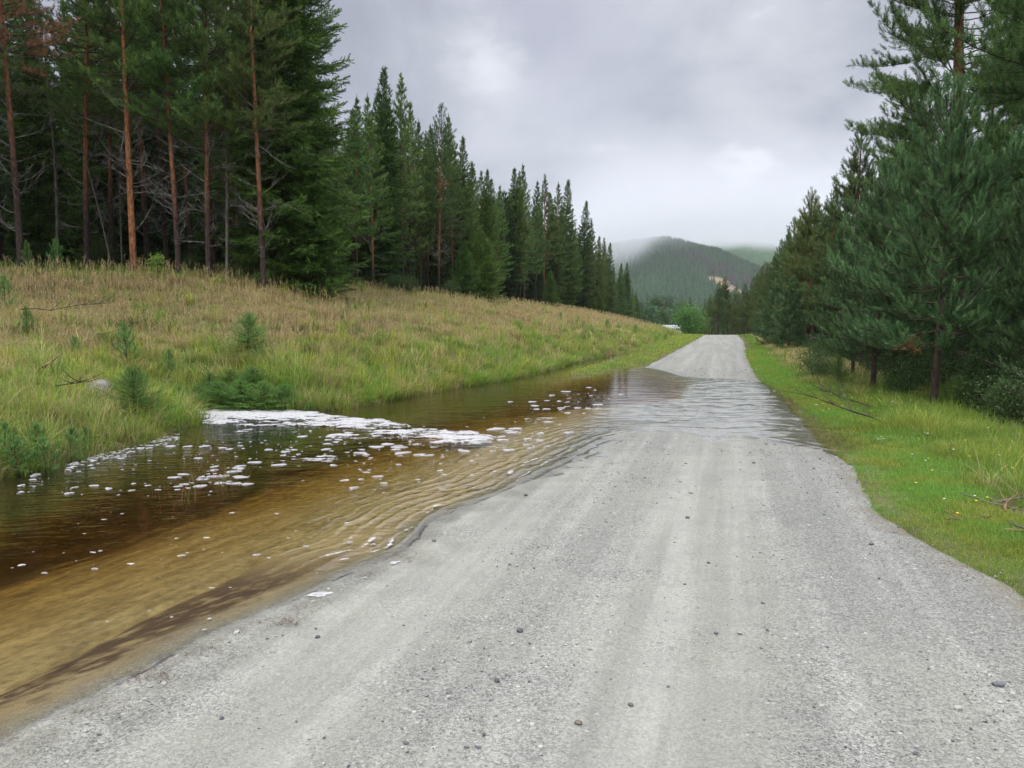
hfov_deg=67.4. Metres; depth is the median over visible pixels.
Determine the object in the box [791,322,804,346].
young pine
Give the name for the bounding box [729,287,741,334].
pine tree
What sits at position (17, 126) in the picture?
spruce tree
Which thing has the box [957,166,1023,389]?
young pine
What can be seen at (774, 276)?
pine tree
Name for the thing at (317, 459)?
foam streaks
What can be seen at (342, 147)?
pine tree
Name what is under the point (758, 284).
pine tree
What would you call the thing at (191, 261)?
leafy shrub
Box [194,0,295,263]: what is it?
pine tree
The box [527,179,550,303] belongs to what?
pine tree
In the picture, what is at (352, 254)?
spruce tree
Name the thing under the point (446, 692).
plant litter
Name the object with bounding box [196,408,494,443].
foam bank
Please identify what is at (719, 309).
pine tree
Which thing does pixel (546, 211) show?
pine tree
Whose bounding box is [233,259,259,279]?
leafy shrub
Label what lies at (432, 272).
spruce tree
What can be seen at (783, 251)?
pine tree
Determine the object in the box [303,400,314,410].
pine sapling
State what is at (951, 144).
young pine
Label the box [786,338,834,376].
leafy shrub
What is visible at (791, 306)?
young pine
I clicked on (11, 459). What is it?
pine sapling
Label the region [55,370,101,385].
dead branch
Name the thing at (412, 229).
conifer tree
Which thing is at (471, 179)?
pine tree
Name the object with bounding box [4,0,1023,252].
sky
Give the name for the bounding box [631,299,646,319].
birch tree
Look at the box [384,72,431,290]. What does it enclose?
conifer tree
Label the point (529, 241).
pine tree
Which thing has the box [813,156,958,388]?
young pine
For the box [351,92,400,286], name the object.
conifer tree
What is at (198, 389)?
spruce sapling
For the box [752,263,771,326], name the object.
pine tree
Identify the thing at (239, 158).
pine tree
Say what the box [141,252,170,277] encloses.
leafy sapling
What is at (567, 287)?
spruce tree
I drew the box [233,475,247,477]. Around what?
foam fleck
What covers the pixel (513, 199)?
spruce tree
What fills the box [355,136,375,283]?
pine tree
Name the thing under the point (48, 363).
broken branch
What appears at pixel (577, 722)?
road stone
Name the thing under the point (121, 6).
pine tree
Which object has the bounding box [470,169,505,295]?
spruce tree
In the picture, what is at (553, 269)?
spruce tree
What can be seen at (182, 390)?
spruce sapling
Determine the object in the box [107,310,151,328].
withered plant
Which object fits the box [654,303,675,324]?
birch tree
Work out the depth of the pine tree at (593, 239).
92.79 m
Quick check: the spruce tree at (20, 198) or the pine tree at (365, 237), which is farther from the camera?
the pine tree at (365, 237)
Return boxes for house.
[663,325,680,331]
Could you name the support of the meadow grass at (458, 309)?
on the ground at (64, 608)
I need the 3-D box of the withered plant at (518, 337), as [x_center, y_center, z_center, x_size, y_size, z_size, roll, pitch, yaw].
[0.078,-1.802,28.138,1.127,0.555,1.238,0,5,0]
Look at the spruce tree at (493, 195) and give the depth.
58.68 m
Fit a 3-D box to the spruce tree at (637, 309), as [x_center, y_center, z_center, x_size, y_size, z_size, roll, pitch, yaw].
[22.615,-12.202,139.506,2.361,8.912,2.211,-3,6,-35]
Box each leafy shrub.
[12,235,66,263]
[72,231,125,266]
[181,249,203,270]
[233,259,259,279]
[260,266,289,286]
[381,269,407,291]
[399,272,420,293]
[432,277,464,295]
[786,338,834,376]
[799,334,826,353]
[806,350,850,378]
[810,332,844,357]
[847,346,892,373]
[864,349,931,379]
[875,361,931,397]
[882,337,966,390]
[921,339,982,384]
[941,359,1018,414]
[945,334,1023,394]
[958,356,1023,427]
[976,348,1021,380]
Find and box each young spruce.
[447,241,481,298]
[465,226,506,304]
[540,270,560,307]
[594,294,605,313]
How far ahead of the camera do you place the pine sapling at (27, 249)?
21.25 m
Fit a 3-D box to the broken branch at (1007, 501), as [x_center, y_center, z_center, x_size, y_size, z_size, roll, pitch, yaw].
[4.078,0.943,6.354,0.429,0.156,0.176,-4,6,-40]
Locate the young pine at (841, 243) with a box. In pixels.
[804,211,883,373]
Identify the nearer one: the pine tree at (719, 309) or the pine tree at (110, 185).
the pine tree at (110, 185)
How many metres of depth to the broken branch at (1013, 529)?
5.59 m
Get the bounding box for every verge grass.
[738,333,1023,582]
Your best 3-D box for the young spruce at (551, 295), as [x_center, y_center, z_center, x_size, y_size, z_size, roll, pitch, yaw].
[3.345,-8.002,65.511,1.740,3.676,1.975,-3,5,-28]
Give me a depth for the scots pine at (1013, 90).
14.81 m
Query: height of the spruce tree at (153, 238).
11.700 m
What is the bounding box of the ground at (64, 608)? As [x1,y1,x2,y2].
[0,258,1023,694]
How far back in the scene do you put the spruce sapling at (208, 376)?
14.01 m
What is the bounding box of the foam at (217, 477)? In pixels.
[55,371,585,511]
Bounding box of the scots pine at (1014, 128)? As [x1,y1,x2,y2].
[970,18,1023,295]
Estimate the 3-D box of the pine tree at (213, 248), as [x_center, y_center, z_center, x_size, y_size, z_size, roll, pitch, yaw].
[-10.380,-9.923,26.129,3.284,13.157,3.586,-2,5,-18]
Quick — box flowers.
[782,380,1017,518]
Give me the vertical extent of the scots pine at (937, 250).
11.060 m
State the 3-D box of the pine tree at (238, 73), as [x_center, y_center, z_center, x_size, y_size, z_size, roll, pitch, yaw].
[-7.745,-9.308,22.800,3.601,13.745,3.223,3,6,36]
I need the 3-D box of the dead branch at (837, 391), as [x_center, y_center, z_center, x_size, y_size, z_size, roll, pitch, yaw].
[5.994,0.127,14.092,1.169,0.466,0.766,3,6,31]
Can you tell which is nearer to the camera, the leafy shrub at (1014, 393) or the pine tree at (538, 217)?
the leafy shrub at (1014, 393)
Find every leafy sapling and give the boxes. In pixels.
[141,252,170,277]
[356,283,367,296]
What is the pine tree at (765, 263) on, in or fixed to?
on the ground at (64, 608)
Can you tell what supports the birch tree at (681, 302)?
on the ground at (64, 608)
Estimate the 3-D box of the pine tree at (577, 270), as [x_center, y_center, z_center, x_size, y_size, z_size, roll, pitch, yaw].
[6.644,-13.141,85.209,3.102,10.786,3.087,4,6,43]
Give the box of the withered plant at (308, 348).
[291,342,322,354]
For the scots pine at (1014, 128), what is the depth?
26.41 m
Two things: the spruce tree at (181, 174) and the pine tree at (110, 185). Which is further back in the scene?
the spruce tree at (181, 174)
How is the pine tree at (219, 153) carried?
on the ground at (64, 608)
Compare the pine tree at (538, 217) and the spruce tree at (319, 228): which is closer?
the spruce tree at (319, 228)
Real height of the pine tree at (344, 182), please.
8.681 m
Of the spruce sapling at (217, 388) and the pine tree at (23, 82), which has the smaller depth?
the spruce sapling at (217, 388)
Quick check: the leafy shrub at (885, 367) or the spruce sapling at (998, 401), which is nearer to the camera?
the spruce sapling at (998, 401)
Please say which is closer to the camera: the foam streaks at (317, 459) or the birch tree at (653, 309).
the foam streaks at (317, 459)
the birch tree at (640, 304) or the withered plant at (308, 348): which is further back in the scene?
the birch tree at (640, 304)
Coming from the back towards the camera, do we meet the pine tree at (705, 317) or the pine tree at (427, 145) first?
the pine tree at (705, 317)
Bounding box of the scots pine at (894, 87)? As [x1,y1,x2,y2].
[838,0,1023,375]
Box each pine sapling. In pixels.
[0,274,17,307]
[0,419,20,460]
[0,433,34,476]
[17,306,33,333]
[20,240,35,267]
[22,421,50,455]
[22,435,69,475]
[45,238,63,270]
[56,427,88,461]
[69,335,80,350]
[76,425,93,450]
[111,319,140,365]
[160,348,175,373]
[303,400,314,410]
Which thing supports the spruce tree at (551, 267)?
on the ground at (64, 608)
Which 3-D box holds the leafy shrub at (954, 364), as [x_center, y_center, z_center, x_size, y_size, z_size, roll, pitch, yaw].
[11.372,-0.728,19.993,2.121,1.955,2.293,0,5,5]
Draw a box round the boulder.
[86,379,113,399]
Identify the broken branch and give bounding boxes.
[41,354,59,367]
[943,507,993,519]
[960,492,1015,509]
[998,487,1023,511]
[999,496,1022,502]
[1003,528,1023,531]
[1006,520,1023,528]
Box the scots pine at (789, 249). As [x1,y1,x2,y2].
[764,216,804,342]
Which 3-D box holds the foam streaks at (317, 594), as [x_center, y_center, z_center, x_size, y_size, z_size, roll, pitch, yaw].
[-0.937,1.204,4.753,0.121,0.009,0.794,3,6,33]
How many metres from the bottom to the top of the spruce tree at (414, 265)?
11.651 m
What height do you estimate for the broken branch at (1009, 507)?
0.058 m
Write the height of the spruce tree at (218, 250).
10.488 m
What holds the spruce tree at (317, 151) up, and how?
on the ground at (64, 608)
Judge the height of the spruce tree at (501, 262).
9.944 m
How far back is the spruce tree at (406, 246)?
43.14 m
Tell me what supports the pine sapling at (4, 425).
on the ground at (64, 608)
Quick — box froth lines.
[316,452,565,572]
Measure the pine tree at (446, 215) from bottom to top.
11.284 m
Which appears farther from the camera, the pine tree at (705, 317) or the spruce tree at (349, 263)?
the pine tree at (705, 317)
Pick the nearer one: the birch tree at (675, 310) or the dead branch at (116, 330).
the dead branch at (116, 330)
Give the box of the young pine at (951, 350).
[905,154,1023,377]
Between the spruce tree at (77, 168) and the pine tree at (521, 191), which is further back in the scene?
the pine tree at (521, 191)
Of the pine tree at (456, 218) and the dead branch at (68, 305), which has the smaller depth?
the dead branch at (68, 305)
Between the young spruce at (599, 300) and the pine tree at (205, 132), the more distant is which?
the young spruce at (599, 300)
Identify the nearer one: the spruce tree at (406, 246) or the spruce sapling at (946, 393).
the spruce sapling at (946, 393)
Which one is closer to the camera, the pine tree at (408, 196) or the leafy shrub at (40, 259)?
the leafy shrub at (40, 259)
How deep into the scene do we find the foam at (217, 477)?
7.61 m
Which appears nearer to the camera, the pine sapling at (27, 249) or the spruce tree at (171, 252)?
the pine sapling at (27, 249)
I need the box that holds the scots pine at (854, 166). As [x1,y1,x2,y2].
[801,124,910,338]
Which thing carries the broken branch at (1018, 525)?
on the ground at (64, 608)
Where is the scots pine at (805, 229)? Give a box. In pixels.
[772,186,830,346]
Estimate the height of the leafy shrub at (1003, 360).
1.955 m
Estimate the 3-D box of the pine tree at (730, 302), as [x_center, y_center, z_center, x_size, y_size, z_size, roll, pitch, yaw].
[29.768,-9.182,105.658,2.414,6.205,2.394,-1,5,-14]
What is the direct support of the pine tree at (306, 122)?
on the ground at (64, 608)
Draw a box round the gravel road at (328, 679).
[0,335,1023,767]
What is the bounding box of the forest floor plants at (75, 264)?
[0,258,1018,377]
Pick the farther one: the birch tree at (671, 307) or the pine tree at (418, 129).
the birch tree at (671, 307)
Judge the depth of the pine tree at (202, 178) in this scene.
34.51 m
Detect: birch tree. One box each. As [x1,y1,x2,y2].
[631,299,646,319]
[631,307,654,323]
[640,301,662,324]
[644,305,664,324]
[645,290,664,320]
[647,292,677,309]
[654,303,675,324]
[660,307,673,320]
[665,300,685,320]
[666,301,684,329]
[675,294,696,308]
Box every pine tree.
[0,0,49,261]
[0,0,81,268]
[0,4,70,261]
[0,24,21,80]
[3,0,150,266]
[29,0,196,273]
[54,0,155,266]
[82,2,181,267]
[101,0,225,275]
[110,0,200,268]
[128,0,268,280]
[136,7,224,266]
[159,0,245,273]
[180,1,260,275]
[185,8,243,273]
[193,0,313,292]
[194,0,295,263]
[195,3,246,272]
[213,50,290,267]
[278,56,325,181]
[318,106,353,275]
[333,131,348,279]
[337,126,362,272]
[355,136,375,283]
[392,122,415,284]
[404,118,438,291]
[414,102,469,293]
[414,130,443,291]
[414,146,442,289]
[432,113,475,292]
[432,134,459,292]
[441,149,468,285]
[464,161,489,283]
[464,164,481,232]
[474,171,486,215]
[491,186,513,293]
[507,170,534,300]
[515,164,544,301]
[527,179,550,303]
[530,174,561,304]
[545,182,574,274]
[565,218,585,307]
[583,218,601,308]
[599,238,613,297]
[608,267,621,314]
[629,288,638,318]
[702,293,717,334]
[702,311,709,333]
[707,281,729,334]
[707,304,716,334]
[712,276,734,334]
[721,295,733,334]
[728,303,739,334]
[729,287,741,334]
[735,300,746,334]
[736,283,749,333]
[739,295,750,333]
[740,276,756,332]
[744,273,760,328]
[747,267,766,327]
[750,260,766,297]
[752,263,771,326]
[756,255,780,325]
[760,239,787,329]
[770,236,792,281]
[775,215,816,321]
[783,194,828,343]
[828,181,847,283]
[834,151,863,260]
[864,103,948,359]
[936,10,1023,367]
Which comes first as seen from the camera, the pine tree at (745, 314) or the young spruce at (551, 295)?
the young spruce at (551, 295)
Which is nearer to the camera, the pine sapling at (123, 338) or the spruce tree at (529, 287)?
the pine sapling at (123, 338)
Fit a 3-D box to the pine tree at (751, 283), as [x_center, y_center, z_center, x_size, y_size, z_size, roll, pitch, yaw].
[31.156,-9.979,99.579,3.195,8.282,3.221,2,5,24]
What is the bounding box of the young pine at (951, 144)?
[825,68,1023,404]
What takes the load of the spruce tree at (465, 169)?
on the ground at (64, 608)
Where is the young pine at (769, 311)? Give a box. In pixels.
[752,278,792,343]
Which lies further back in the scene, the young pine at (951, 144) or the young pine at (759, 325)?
the young pine at (759, 325)
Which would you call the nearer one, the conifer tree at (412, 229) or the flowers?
the flowers
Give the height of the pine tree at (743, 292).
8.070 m
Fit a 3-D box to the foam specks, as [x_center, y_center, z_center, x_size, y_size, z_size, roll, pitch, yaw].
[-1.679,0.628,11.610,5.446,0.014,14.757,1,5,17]
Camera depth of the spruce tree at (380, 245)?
37.52 m
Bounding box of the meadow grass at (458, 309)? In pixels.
[0,253,658,418]
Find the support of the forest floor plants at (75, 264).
on the ground at (64, 608)
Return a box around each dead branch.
[19,290,110,310]
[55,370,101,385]
[97,314,143,334]
[784,374,880,420]
[805,380,870,406]
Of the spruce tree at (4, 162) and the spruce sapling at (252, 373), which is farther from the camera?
the spruce tree at (4, 162)
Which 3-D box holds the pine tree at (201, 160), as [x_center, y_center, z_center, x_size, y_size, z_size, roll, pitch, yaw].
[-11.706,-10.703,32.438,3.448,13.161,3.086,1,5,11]
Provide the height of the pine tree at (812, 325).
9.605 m
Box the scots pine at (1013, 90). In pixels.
[902,0,1023,317]
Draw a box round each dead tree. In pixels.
[28,0,65,259]
[70,106,111,266]
[113,99,124,264]
[209,0,235,281]
[328,102,337,290]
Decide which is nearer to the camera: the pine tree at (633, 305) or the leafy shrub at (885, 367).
the leafy shrub at (885, 367)
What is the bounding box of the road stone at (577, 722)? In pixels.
[574,720,581,724]
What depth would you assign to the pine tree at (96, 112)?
23.41 m
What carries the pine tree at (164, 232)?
on the ground at (64, 608)
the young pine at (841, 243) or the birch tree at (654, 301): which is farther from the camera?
the birch tree at (654, 301)
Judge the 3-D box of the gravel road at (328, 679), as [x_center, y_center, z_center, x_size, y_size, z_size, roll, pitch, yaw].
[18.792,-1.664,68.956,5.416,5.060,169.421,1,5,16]
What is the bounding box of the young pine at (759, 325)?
[753,310,767,334]
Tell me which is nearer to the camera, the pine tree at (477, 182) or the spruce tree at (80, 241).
the spruce tree at (80, 241)
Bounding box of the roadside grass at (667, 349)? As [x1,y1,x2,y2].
[564,333,708,375]
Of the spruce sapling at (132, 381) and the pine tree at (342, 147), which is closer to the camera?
the spruce sapling at (132, 381)
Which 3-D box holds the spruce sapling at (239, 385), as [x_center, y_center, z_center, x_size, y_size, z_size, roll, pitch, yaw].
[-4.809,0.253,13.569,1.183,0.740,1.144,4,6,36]
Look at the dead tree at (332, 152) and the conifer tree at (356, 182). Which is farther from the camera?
the conifer tree at (356, 182)
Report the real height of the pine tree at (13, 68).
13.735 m
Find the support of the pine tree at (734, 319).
on the ground at (64, 608)
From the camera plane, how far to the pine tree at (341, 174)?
30.80 m
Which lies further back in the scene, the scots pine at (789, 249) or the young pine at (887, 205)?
the scots pine at (789, 249)
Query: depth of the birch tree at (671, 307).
227.97 m
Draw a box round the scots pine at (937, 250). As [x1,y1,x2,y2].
[868,95,946,330]
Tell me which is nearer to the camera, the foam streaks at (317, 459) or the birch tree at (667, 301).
the foam streaks at (317, 459)
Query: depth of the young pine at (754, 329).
75.78 m
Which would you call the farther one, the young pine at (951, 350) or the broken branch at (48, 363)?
the young pine at (951, 350)
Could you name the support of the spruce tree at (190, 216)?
on the ground at (64, 608)
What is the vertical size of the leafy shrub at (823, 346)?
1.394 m
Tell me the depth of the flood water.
14.02 m
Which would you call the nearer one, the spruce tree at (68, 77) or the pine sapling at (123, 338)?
the pine sapling at (123, 338)
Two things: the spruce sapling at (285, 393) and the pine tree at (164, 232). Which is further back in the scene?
the pine tree at (164, 232)
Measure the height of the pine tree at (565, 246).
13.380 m
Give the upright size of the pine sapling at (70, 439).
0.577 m
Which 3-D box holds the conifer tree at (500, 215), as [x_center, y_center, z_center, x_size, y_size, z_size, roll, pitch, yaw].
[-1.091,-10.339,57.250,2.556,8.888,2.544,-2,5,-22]
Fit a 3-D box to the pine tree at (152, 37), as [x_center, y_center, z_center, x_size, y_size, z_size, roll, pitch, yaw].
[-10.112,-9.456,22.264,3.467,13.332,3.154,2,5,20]
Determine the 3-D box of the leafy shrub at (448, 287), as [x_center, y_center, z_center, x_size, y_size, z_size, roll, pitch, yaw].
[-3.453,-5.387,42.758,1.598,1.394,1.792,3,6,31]
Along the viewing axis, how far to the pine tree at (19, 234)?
21.00 m
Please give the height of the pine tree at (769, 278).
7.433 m
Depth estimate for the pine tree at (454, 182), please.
46.54 m
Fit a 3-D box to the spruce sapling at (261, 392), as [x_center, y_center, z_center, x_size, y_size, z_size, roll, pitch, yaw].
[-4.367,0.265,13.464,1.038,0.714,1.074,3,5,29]
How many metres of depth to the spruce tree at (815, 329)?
55.63 m
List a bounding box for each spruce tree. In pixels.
[0,0,54,261]
[0,0,82,261]
[0,53,30,260]
[0,84,31,261]
[13,65,92,264]
[46,0,150,264]
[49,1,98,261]
[53,22,138,265]
[89,12,204,269]
[117,112,197,267]
[167,107,197,266]
[170,74,224,272]
[170,152,203,268]
[189,126,248,272]
[193,0,372,288]
[211,156,255,265]
[265,159,355,303]
[296,105,353,282]
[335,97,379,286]
[336,177,362,281]
[337,109,375,283]
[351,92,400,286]
[353,67,415,289]
[354,93,421,287]
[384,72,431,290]
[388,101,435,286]
[398,188,440,285]
[405,194,445,291]
[407,128,453,290]
[441,205,467,292]
[442,135,481,291]
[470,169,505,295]
[486,178,506,283]
[493,190,523,300]
[501,167,531,296]
[501,197,522,300]
[510,227,540,301]
[525,210,546,302]
[536,193,570,304]
[537,208,564,305]
[555,180,582,305]
[557,220,578,307]
[573,200,599,309]
[586,236,608,312]
[600,243,619,315]
[614,263,628,317]
[621,263,634,319]
[630,292,639,321]
[805,318,827,341]
[815,320,837,340]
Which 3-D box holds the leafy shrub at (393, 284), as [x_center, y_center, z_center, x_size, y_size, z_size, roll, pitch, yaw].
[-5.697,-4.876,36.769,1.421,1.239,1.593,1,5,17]
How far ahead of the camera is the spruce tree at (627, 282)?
127.17 m
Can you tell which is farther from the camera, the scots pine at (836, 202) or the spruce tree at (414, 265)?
the spruce tree at (414, 265)
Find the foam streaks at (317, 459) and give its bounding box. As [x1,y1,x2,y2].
[300,455,336,461]
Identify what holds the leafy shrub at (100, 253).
on the ground at (64, 608)
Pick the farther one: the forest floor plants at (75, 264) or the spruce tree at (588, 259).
the spruce tree at (588, 259)
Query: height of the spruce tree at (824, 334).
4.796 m
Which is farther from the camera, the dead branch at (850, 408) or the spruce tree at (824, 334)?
the spruce tree at (824, 334)
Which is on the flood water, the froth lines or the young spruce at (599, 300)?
the froth lines
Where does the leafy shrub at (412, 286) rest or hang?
on the ground at (64, 608)
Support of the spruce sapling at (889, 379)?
on the ground at (64, 608)
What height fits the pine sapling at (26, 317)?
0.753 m
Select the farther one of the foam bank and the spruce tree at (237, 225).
the spruce tree at (237, 225)
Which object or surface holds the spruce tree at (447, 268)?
on the ground at (64, 608)
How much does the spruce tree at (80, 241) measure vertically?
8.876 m
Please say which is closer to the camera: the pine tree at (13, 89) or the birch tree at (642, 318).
the pine tree at (13, 89)
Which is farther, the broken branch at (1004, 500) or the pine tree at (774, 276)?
the pine tree at (774, 276)
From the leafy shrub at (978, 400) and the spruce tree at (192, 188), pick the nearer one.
the leafy shrub at (978, 400)
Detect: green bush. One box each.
[669,298,710,333]
[690,314,712,334]
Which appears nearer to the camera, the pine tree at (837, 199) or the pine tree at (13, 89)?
the pine tree at (13, 89)
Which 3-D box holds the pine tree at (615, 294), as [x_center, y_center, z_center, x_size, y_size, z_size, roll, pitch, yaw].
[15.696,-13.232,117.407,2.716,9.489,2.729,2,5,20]
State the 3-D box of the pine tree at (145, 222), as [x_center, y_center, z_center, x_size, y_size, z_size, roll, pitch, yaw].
[-13.230,-10.489,27.365,3.698,13.570,3.387,4,6,39]
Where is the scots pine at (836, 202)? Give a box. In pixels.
[791,189,860,348]
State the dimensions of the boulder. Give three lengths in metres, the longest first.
0.616 x 0.544 x 0.407 m
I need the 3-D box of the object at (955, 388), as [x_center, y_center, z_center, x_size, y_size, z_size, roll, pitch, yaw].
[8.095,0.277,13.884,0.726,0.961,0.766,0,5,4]
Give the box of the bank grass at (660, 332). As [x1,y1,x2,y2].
[0,263,687,481]
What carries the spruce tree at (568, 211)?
on the ground at (64, 608)
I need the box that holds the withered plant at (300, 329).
[278,320,317,335]
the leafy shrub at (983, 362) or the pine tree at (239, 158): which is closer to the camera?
the leafy shrub at (983, 362)
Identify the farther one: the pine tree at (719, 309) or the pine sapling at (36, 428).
the pine tree at (719, 309)
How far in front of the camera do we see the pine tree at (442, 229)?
57.01 m
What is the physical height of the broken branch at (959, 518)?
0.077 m
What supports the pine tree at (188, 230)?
on the ground at (64, 608)
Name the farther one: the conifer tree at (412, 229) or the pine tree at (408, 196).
the pine tree at (408, 196)
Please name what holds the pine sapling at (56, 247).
on the ground at (64, 608)
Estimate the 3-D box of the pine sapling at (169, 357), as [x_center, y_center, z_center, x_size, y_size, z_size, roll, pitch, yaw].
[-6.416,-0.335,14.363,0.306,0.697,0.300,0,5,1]
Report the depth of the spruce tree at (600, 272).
98.76 m
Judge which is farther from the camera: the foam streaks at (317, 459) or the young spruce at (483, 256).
the young spruce at (483, 256)
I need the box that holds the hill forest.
[599,235,781,311]
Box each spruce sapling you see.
[89,363,178,421]
[167,386,195,397]
[185,380,255,411]
[186,385,222,408]
[193,371,221,395]
[211,379,265,410]
[213,368,249,392]
[218,310,276,358]
[230,366,281,392]
[234,379,284,410]
[258,384,309,410]
[823,354,855,381]
[881,371,897,390]
[937,383,951,404]
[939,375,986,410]
[977,376,1022,424]
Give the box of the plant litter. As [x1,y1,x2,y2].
[64,444,1001,730]
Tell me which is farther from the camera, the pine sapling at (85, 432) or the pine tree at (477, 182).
the pine tree at (477, 182)
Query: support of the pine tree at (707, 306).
on the ground at (64, 608)
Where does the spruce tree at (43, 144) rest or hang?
on the ground at (64, 608)
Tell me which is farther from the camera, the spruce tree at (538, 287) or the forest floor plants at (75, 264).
the spruce tree at (538, 287)
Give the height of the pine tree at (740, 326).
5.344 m
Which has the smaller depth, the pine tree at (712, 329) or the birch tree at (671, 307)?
the pine tree at (712, 329)
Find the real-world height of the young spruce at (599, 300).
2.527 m
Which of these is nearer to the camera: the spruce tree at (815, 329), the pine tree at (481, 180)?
the spruce tree at (815, 329)
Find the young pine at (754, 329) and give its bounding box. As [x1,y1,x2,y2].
[750,315,760,333]
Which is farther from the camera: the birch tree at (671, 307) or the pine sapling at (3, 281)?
the birch tree at (671, 307)
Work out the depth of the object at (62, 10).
37.74 m
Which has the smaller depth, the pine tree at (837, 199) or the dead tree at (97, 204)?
the dead tree at (97, 204)
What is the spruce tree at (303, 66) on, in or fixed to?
on the ground at (64, 608)
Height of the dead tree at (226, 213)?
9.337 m
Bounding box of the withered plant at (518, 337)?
[508,329,525,341]
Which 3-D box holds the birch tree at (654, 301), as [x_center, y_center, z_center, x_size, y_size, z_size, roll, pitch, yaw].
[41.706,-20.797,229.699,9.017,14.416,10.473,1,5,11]
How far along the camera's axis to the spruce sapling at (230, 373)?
14.03 m
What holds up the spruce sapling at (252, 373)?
on the ground at (64, 608)
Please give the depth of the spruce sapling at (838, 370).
18.62 m
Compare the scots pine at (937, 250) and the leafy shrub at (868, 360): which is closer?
the leafy shrub at (868, 360)
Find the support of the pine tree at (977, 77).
on the ground at (64, 608)
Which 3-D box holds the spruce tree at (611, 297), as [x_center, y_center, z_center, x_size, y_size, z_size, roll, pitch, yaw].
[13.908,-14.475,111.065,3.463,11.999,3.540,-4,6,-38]
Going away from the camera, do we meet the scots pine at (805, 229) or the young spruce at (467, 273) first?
the scots pine at (805, 229)
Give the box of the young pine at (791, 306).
[768,274,814,348]
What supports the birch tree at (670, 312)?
on the ground at (64, 608)
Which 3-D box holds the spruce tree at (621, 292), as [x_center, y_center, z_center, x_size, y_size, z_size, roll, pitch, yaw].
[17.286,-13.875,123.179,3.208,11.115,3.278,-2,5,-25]
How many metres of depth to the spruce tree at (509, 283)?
59.83 m
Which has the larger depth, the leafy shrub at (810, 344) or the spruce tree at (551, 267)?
the spruce tree at (551, 267)
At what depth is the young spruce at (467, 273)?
44.45 m
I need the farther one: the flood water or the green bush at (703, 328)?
the green bush at (703, 328)
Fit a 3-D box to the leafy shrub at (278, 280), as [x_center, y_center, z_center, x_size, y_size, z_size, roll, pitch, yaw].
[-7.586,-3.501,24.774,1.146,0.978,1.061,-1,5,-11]
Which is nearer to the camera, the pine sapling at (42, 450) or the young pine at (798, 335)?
the pine sapling at (42, 450)
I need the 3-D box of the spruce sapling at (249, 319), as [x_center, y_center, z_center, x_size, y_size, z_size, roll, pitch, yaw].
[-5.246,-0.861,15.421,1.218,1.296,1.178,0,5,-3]
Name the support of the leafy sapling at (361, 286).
on the ground at (64, 608)
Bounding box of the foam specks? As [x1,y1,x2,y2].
[12,387,609,629]
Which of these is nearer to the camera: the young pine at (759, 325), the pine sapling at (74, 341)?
the pine sapling at (74, 341)
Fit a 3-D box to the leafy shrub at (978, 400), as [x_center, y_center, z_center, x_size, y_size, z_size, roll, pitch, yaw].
[8.302,0.098,13.568,1.326,1.222,1.433,1,5,13]
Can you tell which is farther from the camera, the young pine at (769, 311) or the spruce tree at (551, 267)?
the spruce tree at (551, 267)
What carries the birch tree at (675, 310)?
on the ground at (64, 608)
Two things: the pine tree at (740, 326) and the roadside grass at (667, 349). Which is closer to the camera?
the roadside grass at (667, 349)
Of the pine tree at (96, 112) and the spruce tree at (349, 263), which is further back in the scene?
the spruce tree at (349, 263)
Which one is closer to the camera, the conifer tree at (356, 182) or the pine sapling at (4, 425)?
the pine sapling at (4, 425)
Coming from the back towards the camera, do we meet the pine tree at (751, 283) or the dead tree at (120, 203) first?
the pine tree at (751, 283)
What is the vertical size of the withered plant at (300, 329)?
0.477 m
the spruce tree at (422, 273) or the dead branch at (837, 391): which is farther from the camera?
the spruce tree at (422, 273)
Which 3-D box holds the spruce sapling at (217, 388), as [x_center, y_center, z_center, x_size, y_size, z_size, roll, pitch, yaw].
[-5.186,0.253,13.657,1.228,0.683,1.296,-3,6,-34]
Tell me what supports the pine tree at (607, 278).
on the ground at (64, 608)
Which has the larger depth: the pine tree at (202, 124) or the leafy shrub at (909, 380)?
the pine tree at (202, 124)
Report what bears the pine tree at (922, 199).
on the ground at (64, 608)
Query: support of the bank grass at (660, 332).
on the ground at (64, 608)
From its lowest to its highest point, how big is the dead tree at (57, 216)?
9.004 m
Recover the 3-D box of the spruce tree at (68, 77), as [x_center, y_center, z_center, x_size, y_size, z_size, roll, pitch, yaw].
[-18.053,-10.196,33.484,4.787,12.302,4.364,-3,6,-34]
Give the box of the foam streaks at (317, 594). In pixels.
[307,561,400,596]

